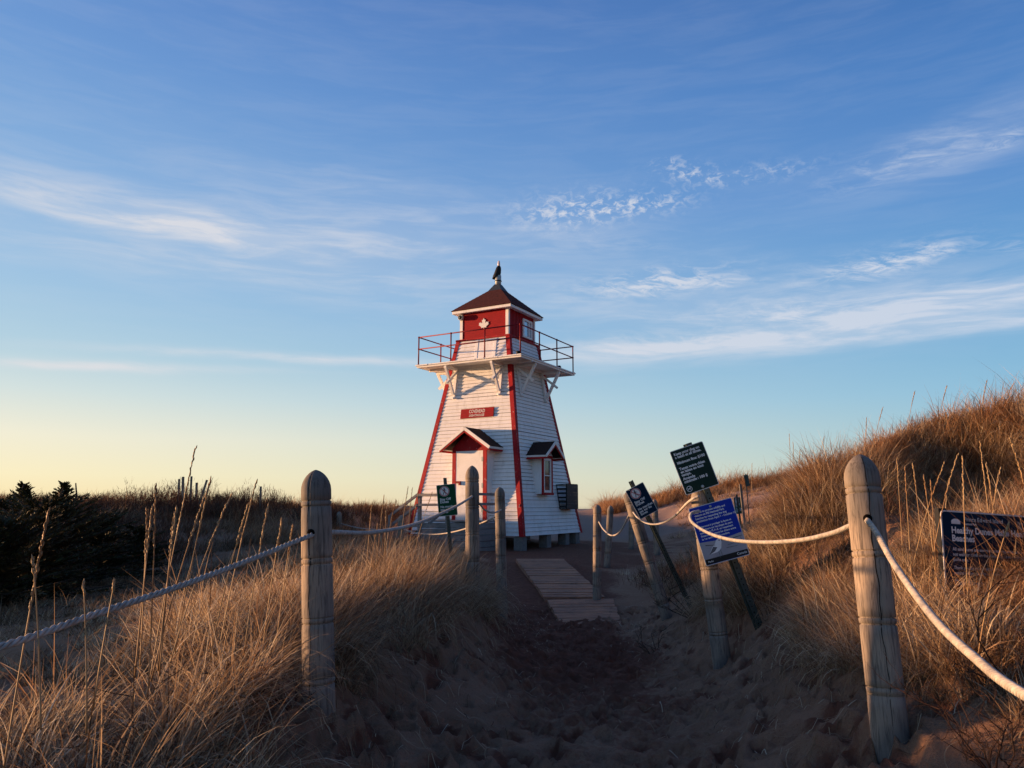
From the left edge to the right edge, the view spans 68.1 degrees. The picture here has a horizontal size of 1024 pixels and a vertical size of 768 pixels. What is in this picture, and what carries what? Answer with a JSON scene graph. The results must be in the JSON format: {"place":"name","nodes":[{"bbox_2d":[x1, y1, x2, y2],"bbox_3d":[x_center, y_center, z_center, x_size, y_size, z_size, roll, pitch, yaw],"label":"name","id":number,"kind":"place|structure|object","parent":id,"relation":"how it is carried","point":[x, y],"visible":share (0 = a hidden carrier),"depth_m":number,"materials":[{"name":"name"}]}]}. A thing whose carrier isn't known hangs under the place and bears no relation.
{"place":"outdoors","nodes":[
{"label":"outdoors","id":0,"kind":"place"},
{"bbox_2d":[0,431,1023,767],"bbox_3d":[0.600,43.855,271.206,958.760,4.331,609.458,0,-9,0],"label":"ground","id":1,"kind":"structure","parent":0,"point":[600,683],"depth_m":5.12,"materials":[{"name":"beige sand"}]},
{"bbox_2d":[7,480,41,536],"bbox_3d":[-8.664,2.503,13.383,1.797,1.597,1.467,0,-9,0],"label":"spruce tree","id":2,"kind":"object","parent":1,"relation":"on","point":[26,488],"visible":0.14,"depth_m":13.43,"materials":[{"name":"green plant"}]},
{"bbox_2d":[0,495,61,562],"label":"spruce tree","id":3,"kind":"object","parent":1,"relation":"on","point":[3,504],"visible":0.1,"depth_m":11.78,"materials":[{"name":"green plant"}]},
{"bbox_2d":[0,505,127,606],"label":"spruce tree","id":4,"kind":"object","parent":1,"relation":"on","point":[10,558],"visible":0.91,"depth_m":9.44,"materials":[{"name":"green plant"}]},
{"bbox_2d":[43,480,91,568],"bbox_3d":[-7.657,2.527,13.012,1.453,1.734,1.450,-5,-10,29],"label":"spruce tree","id":5,"kind":"object","parent":1,"relation":"on","point":[64,485],"visible":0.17,"depth_m":13.03,"materials":[{"name":"green plant"}]},
{"bbox_2d":[0,487,143,598],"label":"spruce tree","id":6,"kind":"object","parent":1,"relation":"on","point":[64,508],"visible":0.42,"depth_m":10.64,"materials":[{"name":"green plant"}]},
{"bbox_2d":[0,677,149,767],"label":"bare twig bush","id":7,"kind":"object","parent":1,"relation":"on","point":[132,726],"visible":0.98,"depth_m":2.43,"materials":[{"name":"brown plant"}]},
{"bbox_2d":[3,639,187,767],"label":"bare twig bush","id":8,"kind":"object","parent":1,"relation":"on","point":[117,748],"visible":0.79,"depth_m":2.74,"materials":[{"name":"brown plant"}]},
{"bbox_2d":[62,508,167,585],"bbox_3d":[-6.419,2.601,11.832,1.867,1.380,1.707,7,-12,-37],"label":"spruce tree","id":9,"kind":"object","parent":1,"relation":"on","point":[112,536],"visible":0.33,"depth_m":11.94,"materials":[{"name":"green plant"}]},
{"bbox_2d":[93,523,183,579],"bbox_3d":[-6.380,2.850,12.714,1.494,1.032,1.253,0,-9,0],"label":"spruce tree","id":10,"kind":"object","parent":1,"relation":"on","point":[141,536],"visible":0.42,"depth_m":12.71,"materials":[{"name":"green plant"}]},
{"bbox_2d":[181,477,184,501],"bbox_3d":[-8.825,2.976,20.285,0.081,0.975,0.050,0,-9,0],"label":"fence stake","id":11,"kind":"object","parent":1,"relation":"on","point":[182,490],"visible":0.43,"depth_m":20.29,"materials":[{"name":"grey wood"}]},
{"bbox_2d":[189,476,192,498],"bbox_3d":[-8.609,2.963,20.287,0.058,0.978,0.042,0,-9,0],"label":"fence stake","id":12,"kind":"object","parent":1,"relation":"on","point":[191,477],"visible":0.57,"depth_m":20.31,"materials":[{"name":"grey wood"}]},
{"bbox_2d":[195,483,197,498],"bbox_3d":[-8.455,3.044,20.274,0.069,0.800,0.050,0,-9,0],"label":"fence stake","id":13,"kind":"object","parent":1,"relation":"on","point":[196,486],"visible":0.36,"depth_m":20.30,"materials":[{"name":"grey wood"}]},
{"bbox_2d":[199,480,207,503],"bbox_3d":[-8.305,2.998,20.281,0.264,0.858,0.045,0,-9,0],"label":"fence stake","id":14,"kind":"object","parent":1,"relation":"on","point":[205,484],"visible":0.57,"depth_m":20.29,"materials":[{"name":"grey wood"}]},
{"bbox_2d":[0,477,413,568],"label":"shrub thicket","id":15,"kind":"object","parent":1,"relation":"on","point":[174,498],"visible":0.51,"depth_m":19.59,"materials":[{"name":"plant"}]},
{"bbox_2d":[3,446,431,767],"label":"seed stalks","id":16,"kind":"object","parent":1,"relation":"on","point":[37,569],"visible":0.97,"depth_m":3.09,"materials":[{"name":"beige plant"}]},
{"bbox_2d":[0,494,511,639],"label":"dune grass","id":17,"kind":"structure","parent":1,"relation":"on","point":[247,539],"depth_m":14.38,"materials":[{"name":"brown plant"}]},
{"bbox_2d":[259,486,261,510],"bbox_3d":[-6.731,3.160,20.255,0.064,0.836,0.045,0,-9,0],"label":"fence stake","id":18,"kind":"object","parent":1,"relation":"on","point":[260,496],"visible":0.5,"depth_m":20.27,"materials":[{"name":"grey wood"}]},
{"bbox_2d":[199,620,340,710],"bbox_3d":[-1.138,1.329,3.524,0.678,0.453,0.250,7,-12,-38],"label":"bare twig bush","id":19,"kind":"object","parent":1,"relation":"on","point":[296,691],"visible":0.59,"depth_m":3.52,"materials":[{"name":"brown plant"}]},
{"bbox_2d":[301,470,335,717],"bbox_3d":[-0.952,1.145,3.711,0.155,1.446,0.154,-3,-10,-1],"label":"rope post","id":20,"kind":"object","parent":1,"relation":"on","point":[317,559],"visible":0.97,"depth_m":3.68,"materials":[{"name":"grey wood"}]},
{"bbox_2d":[0,495,501,650],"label":"rope","id":21,"kind":"object","parent":20,"relation":"attached to","point":[28,637],"visible":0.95,"depth_m":2.98,"materials":[{"name":"beige fabric"}]},
{"bbox_2d":[336,512,341,526],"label":"rope post","id":22,"kind":"object","parent":1,"relation":"on","point":[340,516],"visible":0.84,"depth_m":20.13,"materials":[{"name":"grey wood"}]},
{"bbox_2d":[0,474,795,565],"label":"dune grass","id":23,"kind":"structure","parent":1,"relation":"on","point":[734,490],"depth_m":20.02,"materials":[{"name":"brown plant"}]},
{"bbox_2d":[398,515,403,541],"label":"rope post","id":24,"kind":"object","parent":1,"relation":"on","point":[400,520],"visible":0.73,"depth_m":18.43,"materials":[{"name":"grey wood"}]},
{"bbox_2d":[388,493,495,550],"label":"entrance stairs","id":25,"kind":"structure","parent":1,"relation":"on","point":[485,532],"depth_m":20.31,"materials":[{"name":"grey wood"}]},
{"bbox_2d":[436,478,457,560],"bbox_3d":[-1.037,2.374,12.044,0.348,1.757,0.112,0,-9,0],"label":"sign","id":26,"kind":"object","parent":1,"relation":"on","point":[446,496],"visible":0.75,"depth_m":12.08,"materials":[{"name":"green metal"}]},
{"bbox_2d":[465,466,479,612],"bbox_3d":[-0.424,1.782,8.171,0.152,1.796,0.154,-1,-9,0],"label":"rope post","id":27,"kind":"object","parent":1,"relation":"on","point":[472,511],"visible":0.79,"depth_m":8.16,"materials":[{"name":"grey wood"}]},
{"bbox_2d":[407,260,582,550],"bbox_3d":[-0.407,0.564,23.512,4.170,9.260,4.219,-5,-10,29],"label":"lighthouse","id":28,"kind":"object","parent":1,"relation":"on","point":[496,426],"visible":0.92,"depth_m":22.48,"materials":[{"name":"white paint"}]},
{"bbox_2d":[455,450,482,519],"bbox_3d":[-1.219,2.890,21.486,0.921,1.985,0.101,-5,-10,29],"label":"door","id":29,"kind":"structure","parent":28,"relation":"in","point":[464,459],"depth_m":21.57,"materials":[{"name":"white paint"}]},
{"bbox_2d":[522,318,532,340],"bbox_3d":[0.486,-1.724,23.962,0.050,0.600,0.610,-5,-10,29],"label":"window","id":30,"kind":"structure","parent":28,"relation":"in","point":[527,333],"depth_m":23.97,"materials":[{"name":"glass"}]},
{"bbox_2d":[542,456,553,494],"bbox_3d":[1.031,2.657,22.038,0.058,1.140,0.720,-5,-10,29],"label":"window","id":31,"kind":"structure","parent":28,"relation":"in","point":[547,464],"depth_m":22.07,"materials":[{"name":"red paint"}]},
{"bbox_2d":[556,484,577,508],"bbox_3d":[1.690,3.448,23.196,0.370,0.766,0.820,-5,-10,29],"label":"wall box","id":32,"kind":"object","parent":28,"relation":"attached to","point":[571,497],"visible":1,"depth_m":22.96,"materials":[{"name":"black metal"}]},
{"bbox_2d":[495,487,507,618],"bbox_3d":[-0.157,2.587,10.973,0.154,2.177,0.155,-1,-12,0],"label":"rope post","id":33,"kind":"object","parent":1,"relation":"on","point":[500,526],"visible":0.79,"depth_m":10.98,"materials":[{"name":"grey wood"}]},
{"bbox_2d":[0,377,1023,767],"bbox_3d":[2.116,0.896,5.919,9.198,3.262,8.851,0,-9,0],"label":"dune grass","id":34,"kind":"structure","parent":1,"relation":"on","point":[236,695],"depth_m":4.37,"materials":[{"name":"beige plant"}]},
{"bbox_2d":[87,528,1023,767],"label":"loose straw","id":35,"kind":"object","parent":1,"relation":"on","point":[810,751],"visible":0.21,"depth_m":4.39,"materials":[{"name":"beige plant"}]},
{"bbox_2d":[516,559,604,600],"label":"boardwalk","id":36,"kind":"structure","parent":1,"relation":"on","point":[555,578],"depth_m":13.70,"materials":[{"name":"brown wood"}]},
{"bbox_2d":[547,599,620,623],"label":"boardwalk","id":37,"kind":"structure","parent":1,"relation":"on","point":[567,610],"depth_m":11.61,"materials":[{"name":"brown wood"}]},
{"bbox_2d":[593,505,600,599],"bbox_3d":[1.375,2.863,12.222,0.142,1.815,0.139,1,-11,0],"label":"rope post","id":38,"kind":"object","parent":1,"relation":"on","point":[596,554],"visible":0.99,"depth_m":12.19,"materials":[{"name":"grey wood"}]},
{"bbox_2d":[604,506,613,567],"bbox_3d":[2.074,3.399,16.268,0.145,1.558,0.143,5,-9,1],"label":"rope post","id":39,"kind":"object","parent":1,"relation":"on","point":[608,539],"visible":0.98,"depth_m":16.23,"materials":[{"name":"grey wood"}]},
{"bbox_2d":[629,518,633,548],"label":"rope post","id":40,"kind":"object","parent":1,"relation":"on","point":[631,538],"visible":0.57,"depth_m":21.52,"materials":[{"name":"grey wood"}]},
{"bbox_2d":[624,493,672,620],"bbox_3d":[1.910,2.480,10.481,0.164,2.059,0.166,-16,-12,-3],"label":"rope post","id":41,"kind":"object","parent":1,"relation":"on","point":[648,558],"visible":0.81,"depth_m":10.43,"materials":[{"name":"grey wood"}]},
{"bbox_2d":[634,624,671,653],"bbox_3d":[1.536,2.824,8.346,0.476,0.426,0.335,-6,-11,33],"label":"bare twig bush","id":42,"kind":"object","parent":1,"relation":"on","point":[652,639],"visible":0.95,"depth_m":8.34,"materials":[{"name":"brown plant"}]},
{"bbox_2d":[652,499,659,555],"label":"rope post","id":43,"kind":"object","parent":1,"relation":"on","point":[655,543],"visible":0.61,"depth_m":18.62,"materials":[{"name":"grey wood"}]},
{"bbox_2d":[626,480,690,608],"bbox_3d":[2.033,2.241,10.165,1.033,1.892,0.150,2,-9,-11],"label":"sign","id":44,"kind":"object","parent":1,"relation":"on","point":[641,500],"visible":0.98,"depth_m":10.18,"materials":[{"name":"black metal"}]},
{"bbox_2d":[629,563,695,601],"bbox_3d":[2.494,3.142,11.883,1.273,0.592,0.888,-4,-10,25],"label":"bare twig bush","id":45,"kind":"object","parent":1,"relation":"on","point":[663,581],"visible":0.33,"depth_m":11.77,"materials":[{"name":"brown plant"}]},
{"bbox_2d":[651,562,700,617],"bbox_3d":[2.158,2.514,9.244,0.988,0.762,0.804,0,-9,0],"label":"bare twig bush","id":46,"kind":"object","parent":1,"relation":"on","point":[658,604],"visible":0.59,"depth_m":9.29,"materials":[{"name":"brown plant"}]},
{"bbox_2d":[691,490,730,669],"bbox_3d":[1.794,1.833,6.791,0.166,1.823,0.165,-5,-11,-1],"label":"rope post","id":47,"kind":"object","parent":1,"relation":"on","point":[716,621],"visible":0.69,"depth_m":6.70,"materials":[{"name":"grey wood"}]},
{"bbox_2d":[670,441,761,630],"bbox_3d":[1.880,1.474,6.724,0.876,1.942,0.227,0,-9,0],"label":"sign","id":48,"kind":"object","parent":1,"relation":"on","point":[694,467],"visible":0.94,"depth_m":6.70,"materials":[{"name":"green metal"}]},
{"bbox_2d":[733,494,741,525],"bbox_3d":[6.701,3.887,22.224,0.147,1.284,0.534,-8,-12,40],"label":"sign","id":49,"kind":"object","parent":1,"relation":"on","point":[737,503],"visible":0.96,"depth_m":22.22,"materials":[{"name":"green metal"}]},
{"bbox_2d":[739,484,746,536],"bbox_3d":[5.279,3.042,17.236,0.146,1.511,0.050,0,-9,0],"label":"wooden stake","id":50,"kind":"object","parent":1,"relation":"on","point":[742,504],"visible":0.64,"depth_m":17.25,"materials":[{"name":"grey wood"}]},
{"bbox_2d":[744,474,749,526],"bbox_3d":[6.490,3.320,20.784,0.078,1.708,0.385,-6,-11,33],"label":"sign","id":51,"kind":"object","parent":1,"relation":"on","point":[746,479],"visible":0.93,"depth_m":20.79,"materials":[{"name":"black metal"}]},
{"bbox_2d":[622,407,937,604],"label":"dune grass","id":52,"kind":"structure","parent":1,"relation":"on","point":[690,569],"depth_m":12.85,"materials":[{"name":"brown plant"}]},
{"bbox_2d":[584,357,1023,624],"bbox_3d":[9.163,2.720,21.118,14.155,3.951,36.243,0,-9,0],"label":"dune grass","id":53,"kind":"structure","parent":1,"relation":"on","point":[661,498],"depth_m":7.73,"materials":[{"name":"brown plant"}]},
{"bbox_2d":[615,407,1023,611],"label":"shrub thicket","id":54,"kind":"object","parent":1,"relation":"on","point":[885,508],"visible":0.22,"depth_m":7.56,"materials":[{"name":"brown plant"}]},
{"bbox_2d":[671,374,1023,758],"bbox_3d":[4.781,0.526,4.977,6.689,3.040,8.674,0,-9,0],"label":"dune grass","id":55,"kind":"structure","parent":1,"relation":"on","point":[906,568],"depth_m":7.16,"materials":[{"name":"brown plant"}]},
{"bbox_2d":[844,454,909,763],"bbox_3d":[1.590,1.027,3.294,0.152,1.459,0.157,1,-16,0],"label":"rope post","id":56,"kind":"object","parent":1,"relation":"on","point":[886,701],"visible":0.94,"depth_m":3.25,"materials":[{"name":"grey wood"}]},
{"bbox_2d":[598,495,1023,700],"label":"rope","id":57,"kind":"object","parent":56,"relation":"attached to","point":[990,671],"visible":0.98,"depth_m":2.71,"materials":[{"name":"beige fabric"}]},
{"bbox_2d":[751,380,1023,653],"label":"seed stalks","id":58,"kind":"object","parent":1,"relation":"on","point":[1008,524],"visible":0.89,"depth_m":4.88,"materials":[{"name":"beige plant"}]},
{"bbox_2d":[867,655,1023,767],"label":"bare twig bush","id":59,"kind":"object","parent":1,"relation":"on","point":[977,760],"visible":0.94,"depth_m":2.71,"materials":[{"name":"brown plant"}]},
{"bbox_2d":[922,509,1023,696],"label":"bare twig bush","id":60,"kind":"object","parent":1,"relation":"on","point":[977,628],"visible":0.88,"depth_m":3.23,"materials":[{"name":"brown plant"}]},
{"bbox_2d":[934,508,1023,603],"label":"information board","id":61,"kind":"object","parent":1,"relation":"on","point":[951,527],"visible":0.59,"depth_m":4.81,"materials":[{"name":"blue metal"}]},
{"bbox_2d":[0,0,1023,508],"label":"sky","id":62,"kind":"structure","parent":0,"point":[231,230],"materials":[{"name":"blue"}]}
]}

